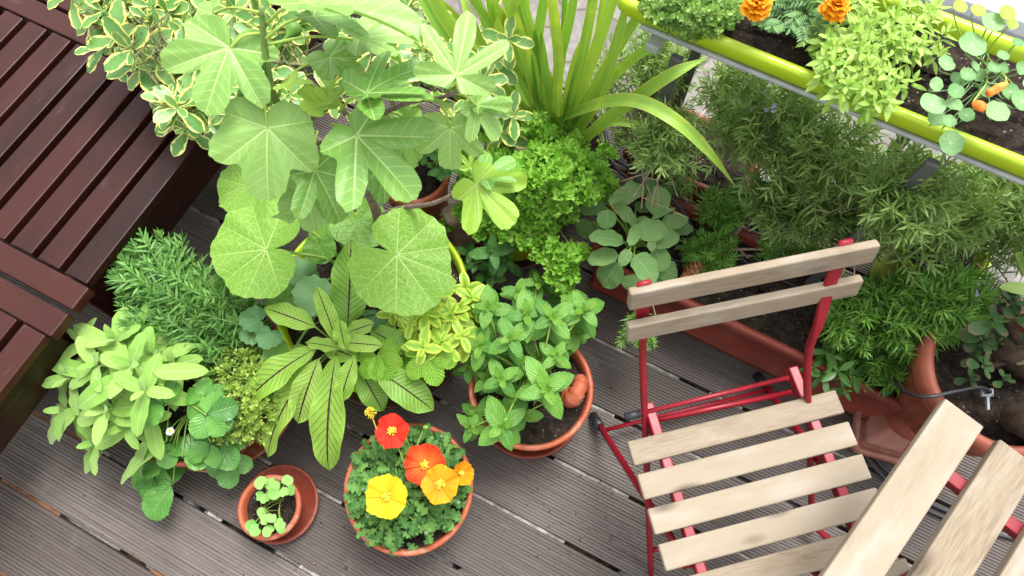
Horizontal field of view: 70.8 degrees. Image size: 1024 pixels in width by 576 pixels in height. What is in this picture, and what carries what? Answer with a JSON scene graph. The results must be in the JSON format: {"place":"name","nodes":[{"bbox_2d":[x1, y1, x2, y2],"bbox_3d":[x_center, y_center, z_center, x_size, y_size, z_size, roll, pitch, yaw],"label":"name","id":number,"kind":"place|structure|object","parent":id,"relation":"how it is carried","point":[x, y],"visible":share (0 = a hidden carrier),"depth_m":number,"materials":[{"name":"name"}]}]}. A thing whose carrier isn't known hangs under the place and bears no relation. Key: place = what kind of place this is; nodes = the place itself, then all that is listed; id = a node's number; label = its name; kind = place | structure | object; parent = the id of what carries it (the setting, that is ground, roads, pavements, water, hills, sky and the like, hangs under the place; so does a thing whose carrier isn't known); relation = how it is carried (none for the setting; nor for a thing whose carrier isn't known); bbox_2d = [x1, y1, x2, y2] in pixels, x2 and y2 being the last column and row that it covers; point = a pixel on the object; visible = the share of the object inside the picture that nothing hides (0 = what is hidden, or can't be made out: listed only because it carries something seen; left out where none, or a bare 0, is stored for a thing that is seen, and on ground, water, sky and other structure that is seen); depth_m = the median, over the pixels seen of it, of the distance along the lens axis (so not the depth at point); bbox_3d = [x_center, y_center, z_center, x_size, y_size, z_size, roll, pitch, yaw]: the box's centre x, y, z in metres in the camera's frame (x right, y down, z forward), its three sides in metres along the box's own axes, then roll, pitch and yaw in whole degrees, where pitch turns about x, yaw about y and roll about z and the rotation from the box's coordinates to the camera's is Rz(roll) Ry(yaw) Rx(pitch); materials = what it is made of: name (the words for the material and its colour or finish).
{"place":"outdoors","nodes":[
{"label":"outdoors","id":0,"kind":"place"},
{"bbox_2d":[36,0,320,67],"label":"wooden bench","id":1,"kind":"object","parent":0,"point":[64,6],"depth_m":2.03,"materials":[{"name":"brown wood"}]},
{"bbox_2d":[0,138,949,575],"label":"rubble ground","id":2,"kind":"structure","parent":0,"point":[462,570],"depth_m":1.94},
{"bbox_2d":[0,6,1023,575],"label":"deck","id":3,"kind":"structure","parent":0,"point":[192,540],"depth_m":1.93,"materials":[{"name":"grey wood"}]},
{"bbox_2d":[0,277,105,453],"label":"wooden bench","id":4,"kind":"object","parent":3,"relation":"on","point":[37,345],"visible":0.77,"depth_m":1.68,"materials":[{"name":"brown wood"}]},
{"bbox_2d":[0,410,164,575],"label":"earth joint filling","id":5,"kind":"object","parent":3,"relation":"in","point":[40,502],"visible":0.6,"depth_m":1.95,"materials":[{"name":"brown soil"}]},
{"bbox_2d":[0,0,221,321],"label":"wooden bench","id":6,"kind":"object","parent":3,"relation":"on","point":[82,149],"visible":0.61,"depth_m":1.84,"materials":[{"name":"brown wood"}]},
{"bbox_2d":[187,417,292,471],"bbox_3d":[-0.810,0.291,2.016,0.444,0.037,0.444,0,68,0],"label":"saucer","id":7,"kind":"object","parent":3,"relation":"on","point":[255,451],"visible":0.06,"depth_m":1.96,"materials":[{"name":"ceramic"}]},
{"bbox_2d":[111,316,276,467],"bbox_3d":[-0.810,0.263,1.944,0.456,0.170,0.456,0,68,0],"label":"flowerpot","id":8,"kind":"object","parent":7,"relation":"on","point":[178,413],"visible":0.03,"depth_m":1.85,"materials":[{"name":"ceramic"}]},
{"bbox_2d":[41,303,208,484],"bbox_3d":[-0.980,0.238,1.752,0.428,0.307,0.421,34,72,13],"label":"sage plant","id":9,"kind":"object","parent":8,"relation":"on","point":[138,366],"visible":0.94,"depth_m":1.70,"materials":[{"name":"green plant"}]},
{"bbox_2d":[105,227,273,382],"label":"rosemary bush","id":10,"kind":"object","parent":8,"relation":"on","point":[193,304],"visible":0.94,"depth_m":1.76,"materials":[{"name":"green plant"}]},
{"bbox_2d":[131,378,252,520],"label":"strawberry plant","id":11,"kind":"object","parent":8,"relation":"on","point":[212,412],"visible":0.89,"depth_m":1.77,"materials":[{"name":"green plant"}]},
{"bbox_2d":[190,328,281,447],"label":"thyme plant","id":12,"kind":"object","parent":8,"relation":"on","point":[248,429],"visible":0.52,"depth_m":1.73,"materials":[{"name":"green plant"}]},
{"bbox_2d":[247,464,317,544],"bbox_3d":[-0.612,0.572,1.907,0.204,0.030,0.204,0,68,0],"label":"saucer","id":13,"kind":"object","parent":3,"relation":"on","point":[303,482],"visible":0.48,"depth_m":1.92,"materials":[{"name":"ceramic"}]},
{"bbox_2d":[237,474,302,540],"bbox_3d":[-0.611,0.569,1.857,0.161,0.105,0.161,0,68,0],"label":"flowerpot","id":14,"kind":"object","parent":13,"relation":"on","point":[291,509],"visible":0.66,"depth_m":1.82,"materials":[{"name":"ceramic"}]},
{"bbox_2d":[245,475,294,536],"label":"seedlings","id":15,"kind":"object","parent":14,"relation":"on","point":[272,487],"visible":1,"depth_m":1.77,"materials":[{"name":"green plant"}]},
{"bbox_2d":[12,362,625,575],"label":"soil crumbs","id":16,"kind":"object","parent":3,"relation":"on","point":[320,525],"visible":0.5,"depth_m":1.91,"materials":[{"name":"brown soil"}]},
{"bbox_2d":[347,361,461,408],"bbox_3d":[-0.350,0.123,2.086,0.464,0.032,0.464,0,68,0],"label":"saucer","id":17,"kind":"object","parent":3,"relation":"on","point":[355,398],"visible":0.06,"depth_m":2.01,"materials":[{"name":"brown ceramic"}]},
{"bbox_2d":[276,210,466,392],"bbox_3d":[-0.362,0.067,1.977,0.504,0.255,0.504,0,68,0],"label":"flowerpot","id":18,"kind":"object","parent":17,"relation":"on","point":[290,337],"visible":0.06,"depth_m":1.87,"materials":[{"name":"plastic"}]},
{"bbox_2d":[238,256,388,349],"bbox_3d":[-0.494,0.096,1.813,0.326,0.165,0.271,29,71,11],"label":"young kale","id":19,"kind":"object","parent":18,"relation":"on","point":[305,280],"visible":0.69,"depth_m":1.77,"materials":[{"name":"green plant"}]},
{"bbox_2d":[210,164,456,368],"bbox_3d":[-0.447,-0.101,1.780,0.546,0.297,0.561,-18,69,-7],"label":"heart leaved plant","id":20,"kind":"object","parent":18,"relation":"on","point":[408,272],"visible":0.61,"depth_m":1.67,"materials":[{"name":"green plant"}]},
{"bbox_2d":[244,239,433,469],"bbox_3d":[-0.466,0.183,1.736,0.436,0.307,0.427,-24,70,-9],"label":"sorrel plant","id":21,"kind":"object","parent":18,"relation":"on","point":[314,394],"visible":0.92,"depth_m":1.71,"materials":[{"name":"green plant"}]},
{"bbox_2d":[160,0,526,246],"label":"fig tree","id":22,"kind":"object","parent":18,"relation":"on","point":[334,179],"visible":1,"depth_m":1.23,"materials":[{"name":"green plant"}]},
{"bbox_2d":[358,330,456,385],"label":"strawberry plant","id":23,"kind":"object","parent":18,"relation":"on","point":[387,362],"visible":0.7,"depth_m":1.70,"materials":[{"name":"green plant"}]},
{"bbox_2d":[376,272,485,364],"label":"sage plant","id":24,"kind":"object","parent":18,"relation":"on","point":[450,321],"visible":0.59,"depth_m":1.72,"materials":[{"name":"green plant"}]},
{"bbox_2d":[343,423,472,556],"bbox_3d":[-0.252,0.518,1.834,0.316,0.185,0.316,0,68,0],"label":"flowerpot","id":25,"kind":"object","parent":3,"relation":"on","point":[440,537],"visible":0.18,"depth_m":1.73,"materials":[{"name":"ceramic"}]},
{"bbox_2d":[343,407,473,556],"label":"poppy plant","id":26,"kind":"object","parent":25,"relation":"on","point":[384,489],"visible":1,"depth_m":1.67,"materials":[{"name":"green plant"}]},
{"bbox_2d":[388,154,449,222],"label":"flowerpot","id":27,"kind":"object","parent":3,"relation":"on","point":[433,188],"visible":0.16,"depth_m":1.97,"materials":[{"name":"ceramic"}]},
{"bbox_2d":[47,0,534,169],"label":"variegated shrub","id":28,"kind":"object","parent":27,"relation":"on","point":[130,35],"visible":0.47,"depth_m":1.69,"materials":[{"name":"green plant"}]},
{"bbox_2d":[417,148,461,181],"bbox_3d":[-0.231,-0.341,2.022,0.194,0.400,0.270,-18,69,-7],"label":"oregano","id":29,"kind":"object","parent":27,"relation":"on","point":[440,173],"visible":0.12,"depth_m":1.86,"materials":[{"name":"green plant"}]},
{"bbox_2d":[441,201,479,255],"bbox_3d":[-0.147,-0.175,2.099,0.094,0.228,0.060,-27,71,-10],"label":"split log","id":30,"kind":"object","parent":3,"relation":"on","point":[458,236],"visible":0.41,"depth_m":2.05,"materials":[{"name":"brown wood"}]},
{"bbox_2d":[439,109,620,296],"bbox_3d":[0.060,-0.295,1.861,0.507,0.382,0.448,33,72,12],"label":"parsley plant","id":31,"kind":"object","parent":30,"relation":"on","point":[570,168],"visible":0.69,"depth_m":1.78,"materials":[{"name":"green plant"}]},
{"bbox_2d":[455,233,522,288],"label":"mint plant","id":32,"kind":"object","parent":3,"relation":"on","point":[499,257],"visible":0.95,"depth_m":1.89,"materials":[{"name":"green plant"}]},
{"bbox_2d":[475,231,559,269],"bbox_3d":[0.011,-0.173,2.205,0.270,0.032,0.270,0,68,0],"label":"saucer","id":33,"kind":"object","parent":3,"relation":"on","point":[525,264],"visible":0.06,"depth_m":2.18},
{"bbox_2d":[486,153,552,261],"bbox_3d":[0.011,-0.215,2.101,0.276,0.235,0.276,0,68,0],"label":"flowerpot","id":34,"kind":"object","parent":33,"relation":"on","point":[518,255],"visible":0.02,"depth_m":2.09,"materials":[{"name":"plastic"}]},
{"bbox_2d":[493,435,573,458],"bbox_3d":[0.048,0.329,2.004,0.294,0.032,0.294,0,68,0],"label":"saucer","id":35,"kind":"object","parent":3,"relation":"on","point":[527,454],"visible":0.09,"depth_m":1.95,"materials":[{"name":"ceramic"}]},
{"bbox_2d":[468,336,593,450],"bbox_3d":[0.048,0.289,1.904,0.314,0.225,0.314,0,68,0],"label":"flowerpot","id":36,"kind":"object","parent":35,"relation":"on","point":[548,430],"visible":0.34,"depth_m":1.80,"materials":[{"name":"ceramic"}]},
{"bbox_2d":[452,268,603,450],"bbox_3d":[0.003,0.151,1.756,0.344,0.289,0.490,22,70,8],"label":"mint plant","id":37,"kind":"object","parent":36,"relation":"on","point":[564,328],"visible":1,"depth_m":1.70,"materials":[{"name":"green plant"}]},
{"bbox_2d":[560,374,588,407],"bbox_3d":[0.159,0.256,1.783,0.092,0.078,0.059,-43,74,-15],"label":"shell ornament","id":38,"kind":"object","parent":36,"relation":"on","point":[572,395],"visible":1,"depth_m":1.75,"materials":[{"name":"ceramic"}]},
{"bbox_2d":[102,206,1007,575],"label":"pale joint filling","id":39,"kind":"object","parent":3,"relation":"in","point":[554,460],"visible":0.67,"depth_m":1.96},
{"bbox_2d":[551,103,604,201],"bbox_3d":[0.151,-0.389,2.162,0.234,0.265,0.234,0,68,0],"label":"flowerpot","id":40,"kind":"object","parent":3,"relation":"on","point":[594,144],"visible":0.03,"depth_m":2.07,"materials":[{"name":"plastic"}]},
{"bbox_2d":[387,0,734,185],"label":"sword leaved plant","id":41,"kind":"object","parent":40,"relation":"on","point":[581,104],"visible":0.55,"depth_m":1.69,"materials":[{"name":"green plant"}]},
{"bbox_2d":[542,82,631,179],"bbox_3d":[0.179,-0.463,2.063,0.070,0.121,0.666,-38,73,-14],"label":"watering hose","id":42,"kind":"object","parent":40,"relation":"on","point":[618,170],"visible":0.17,"depth_m":1.95,"materials":[{"name":"black rubber"}]},
{"bbox_2d":[623,109,761,210],"bbox_3d":[0.548,-0.378,2.228,0.382,0.215,0.242,27,71,10],"label":"planter trough","id":43,"kind":"object","parent":3,"relation":"on","point":[717,177],"visible":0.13,"depth_m":2.12,"materials":[{"name":"ceramic"}]},
{"bbox_2d":[564,24,716,217],"bbox_3d":[0.368,-0.455,1.923,0.442,0.749,0.712,0,68,0],"label":"rosemary bush","id":44,"kind":"object","parent":43,"relation":"on","point":[663,150],"visible":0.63,"depth_m":1.80,"materials":[{"name":"green plant"}]},
{"bbox_2d":[587,178,901,420],"bbox_3d":[0.663,0.044,2.000,0.912,0.245,0.282,27,71,10],"label":"planter trough","id":45,"kind":"object","parent":3,"relation":"on","point":[773,343],"visible":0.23,"depth_m":1.92,"materials":[{"name":"ceramic"}]},
{"bbox_2d":[563,86,695,257],"bbox_3d":[0.246,-0.428,2.044,0.079,0.132,0.835,-33,72,-12],"label":"watering hose","id":46,"kind":"object","parent":45,"relation":"on","point":[673,199],"visible":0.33,"depth_m":1.94,"materials":[{"name":"black rubber"}]},
{"bbox_2d":[575,177,693,289],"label":"sage plant","id":47,"kind":"object","parent":45,"relation":"on","point":[657,264],"visible":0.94,"depth_m":1.82,"materials":[{"name":"green plant"}]},
{"bbox_2d":[615,306,657,350],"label":"rosemary bush","id":48,"kind":"object","parent":45,"relation":"on","point":[636,344],"visible":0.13,"depth_m":1.83,"materials":[{"name":"green plant"}]},
{"bbox_2d":[680,260,703,277],"bbox_3d":[0.475,-0.046,1.893,0.062,0.061,0.058,0,68,0],"label":"pine cone","id":49,"kind":"object","parent":45,"relation":"on","point":[688,270],"visible":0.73,"depth_m":1.88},
{"bbox_2d":[671,254,798,286],"bbox_3d":[0.587,-0.064,1.927,0.372,0.017,0.055,13,69,5],"label":"watering hose","id":50,"kind":"object","parent":45,"relation":"on","point":[746,262],"visible":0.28,"depth_m":1.92,"materials":[{"name":"black rubber"}]},
{"bbox_2d":[675,171,829,273],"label":"rosemary bush","id":51,"kind":"object","parent":45,"relation":"on","point":[711,251],"visible":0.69,"depth_m":1.88,"materials":[{"name":"green plant"}]},
{"bbox_2d":[682,58,906,257],"bbox_3d":[0.670,-0.323,1.830,0.587,0.651,0.437,23,70,9],"label":"rosemary bush","id":52,"kind":"object","parent":45,"relation":"on","point":[799,145],"visible":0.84,"depth_m":1.67,"materials":[{"name":"green plant"}]},
{"bbox_2d":[799,335,895,400],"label":"leafy herb","id":53,"kind":"object","parent":45,"relation":"on","point":[829,375],"visible":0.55,"depth_m":1.78,"materials":[{"name":"green plant"}]},
{"bbox_2d":[796,134,1023,289],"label":"rosemary bush","id":54,"kind":"object","parent":45,"relation":"on","point":[962,207],"visible":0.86,"depth_m":1.57,"materials":[{"name":"green plant"}]},
{"bbox_2d":[813,255,1014,397],"bbox_3d":[0.934,0.108,1.726,0.407,0.415,0.342,0,68,0],"label":"rosemary bush","id":55,"kind":"object","parent":45,"relation":"on","point":[898,317],"visible":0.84,"depth_m":1.66,"materials":[{"name":"green plant"}]},
{"bbox_2d":[589,238,909,575],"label":"folding chair","id":56,"kind":"object","parent":3,"relation":"on","point":[816,443],"visible":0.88,"depth_m":1.49,"materials":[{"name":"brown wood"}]},
{"bbox_2d":[629,24,1023,284],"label":"planter stand","id":57,"kind":"object","parent":3,"relation":"on","point":[926,168],"visible":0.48,"depth_m":1.42,"materials":[{"name":"metal"}]},
{"bbox_2d":[617,0,1023,178],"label":"flower box","id":58,"kind":"object","parent":57,"relation":"on","point":[992,142],"visible":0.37,"depth_m":1.37,"materials":[{"name":"plastic"}]},
{"bbox_2d":[637,0,745,42],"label":"thyme plant","id":59,"kind":"object","parent":58,"relation":"on","point":[715,20],"visible":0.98,"depth_m":1.34,"materials":[{"name":"green plant"}]},
{"bbox_2d":[740,0,850,47],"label":"marigold plant","id":60,"kind":"object","parent":58,"relation":"on","point":[758,11],"visible":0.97,"depth_m":1.33,"materials":[{"name":"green plant"}]},
{"bbox_2d":[795,0,956,124],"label":"pale herb","id":61,"kind":"object","parent":58,"relation":"on","point":[848,49],"visible":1,"depth_m":1.29,"materials":[{"name":"green plant"}]},
{"bbox_2d":[920,0,1023,155],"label":"nasturtium plant","id":62,"kind":"object","parent":58,"relation":"on","point":[951,143],"visible":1,"depth_m":1.25,"materials":[{"name":"green plant"}]},
{"bbox_2d":[792,399,1023,575],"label":"folding table","id":63,"kind":"object","parent":3,"relation":"on","point":[978,516],"visible":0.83,"depth_m":1.23,"materials":[{"name":"brown wood"}]},
{"bbox_2d":[870,236,990,284],"bbox_3d":[1.163,-0.066,2.043,0.244,0.245,0.244,0,68,0],"label":"flowerpot","id":64,"kind":"object","parent":3,"relation":"on","point":[882,266],"visible":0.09,"depth_m":1.97,"materials":[{"name":"plastic"}]},
{"bbox_2d":[850,303,1023,463],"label":"terracotta urn","id":65,"kind":"object","parent":3,"relation":"on","point":[888,437],"visible":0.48,"depth_m":1.64,"materials":[{"name":"ceramic"}]},
{"bbox_2d":[891,377,991,398],"bbox_3d":[0.959,0.252,1.633,0.158,0.186,0.100,27,71,10],"label":"watering hose","id":66,"kind":"object","parent":65,"relation":"on","point":[905,391],"visible":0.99,"depth_m":1.56,"materials":[{"name":"black rubber"}]},
{"bbox_2d":[980,389,993,410],"bbox_3d":[1.047,0.245,1.582,0.029,0.008,0.048,0,68,0],"label":"hose clip","id":67,"kind":"object","parent":65,"relation":"on","point":[987,399],"visible":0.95,"depth_m":1.58,"materials":[{"name":"silver metal"}]},
{"bbox_2d":[953,290,1023,443],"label":"jade plant","id":68,"kind":"object","parent":65,"relation":"on","point":[1007,352],"visible":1,"depth_m":1.53,"materials":[{"name":"green plant"}]},
{"bbox_2d":[986,289,1023,309],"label":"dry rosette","id":69,"kind":"object","parent":65,"relation":"on","point":[1002,298],"visible":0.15,"depth_m":1.61,"materials":[{"name":"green plant"}]},
{"bbox_2d":[864,456,1014,540],"bbox_3d":[1.131,0.556,1.921,0.525,0.010,0.106,36,72,13],"label":"watering hose","id":70,"kind":"object","parent":3,"relation":"on","point":[878,472],"visible":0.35,"depth_m":1.91,"materials":[{"name":"black rubber"}]},
{"bbox_2d":[416,0,1023,282],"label":"paving","id":71,"kind":"structure","parent":0,"point":[456,6],"depth_m":2.52,"materials":[{"name":"grey stone"}]},
{"bbox_2d":[915,0,1023,40],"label":"stone ledge","id":72,"kind":"object","parent":71,"relation":"on","point":[990,6],"depth_m":2.49,"materials":[{"name":"white stone"}]},
{"bbox_2d":[999,252,1023,297],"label":"fleshy plant","id":73,"kind":"object","parent":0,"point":[1015,287],"visible":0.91,"depth_m":1.55,"materials":[{"name":"green plant"}]}
]}

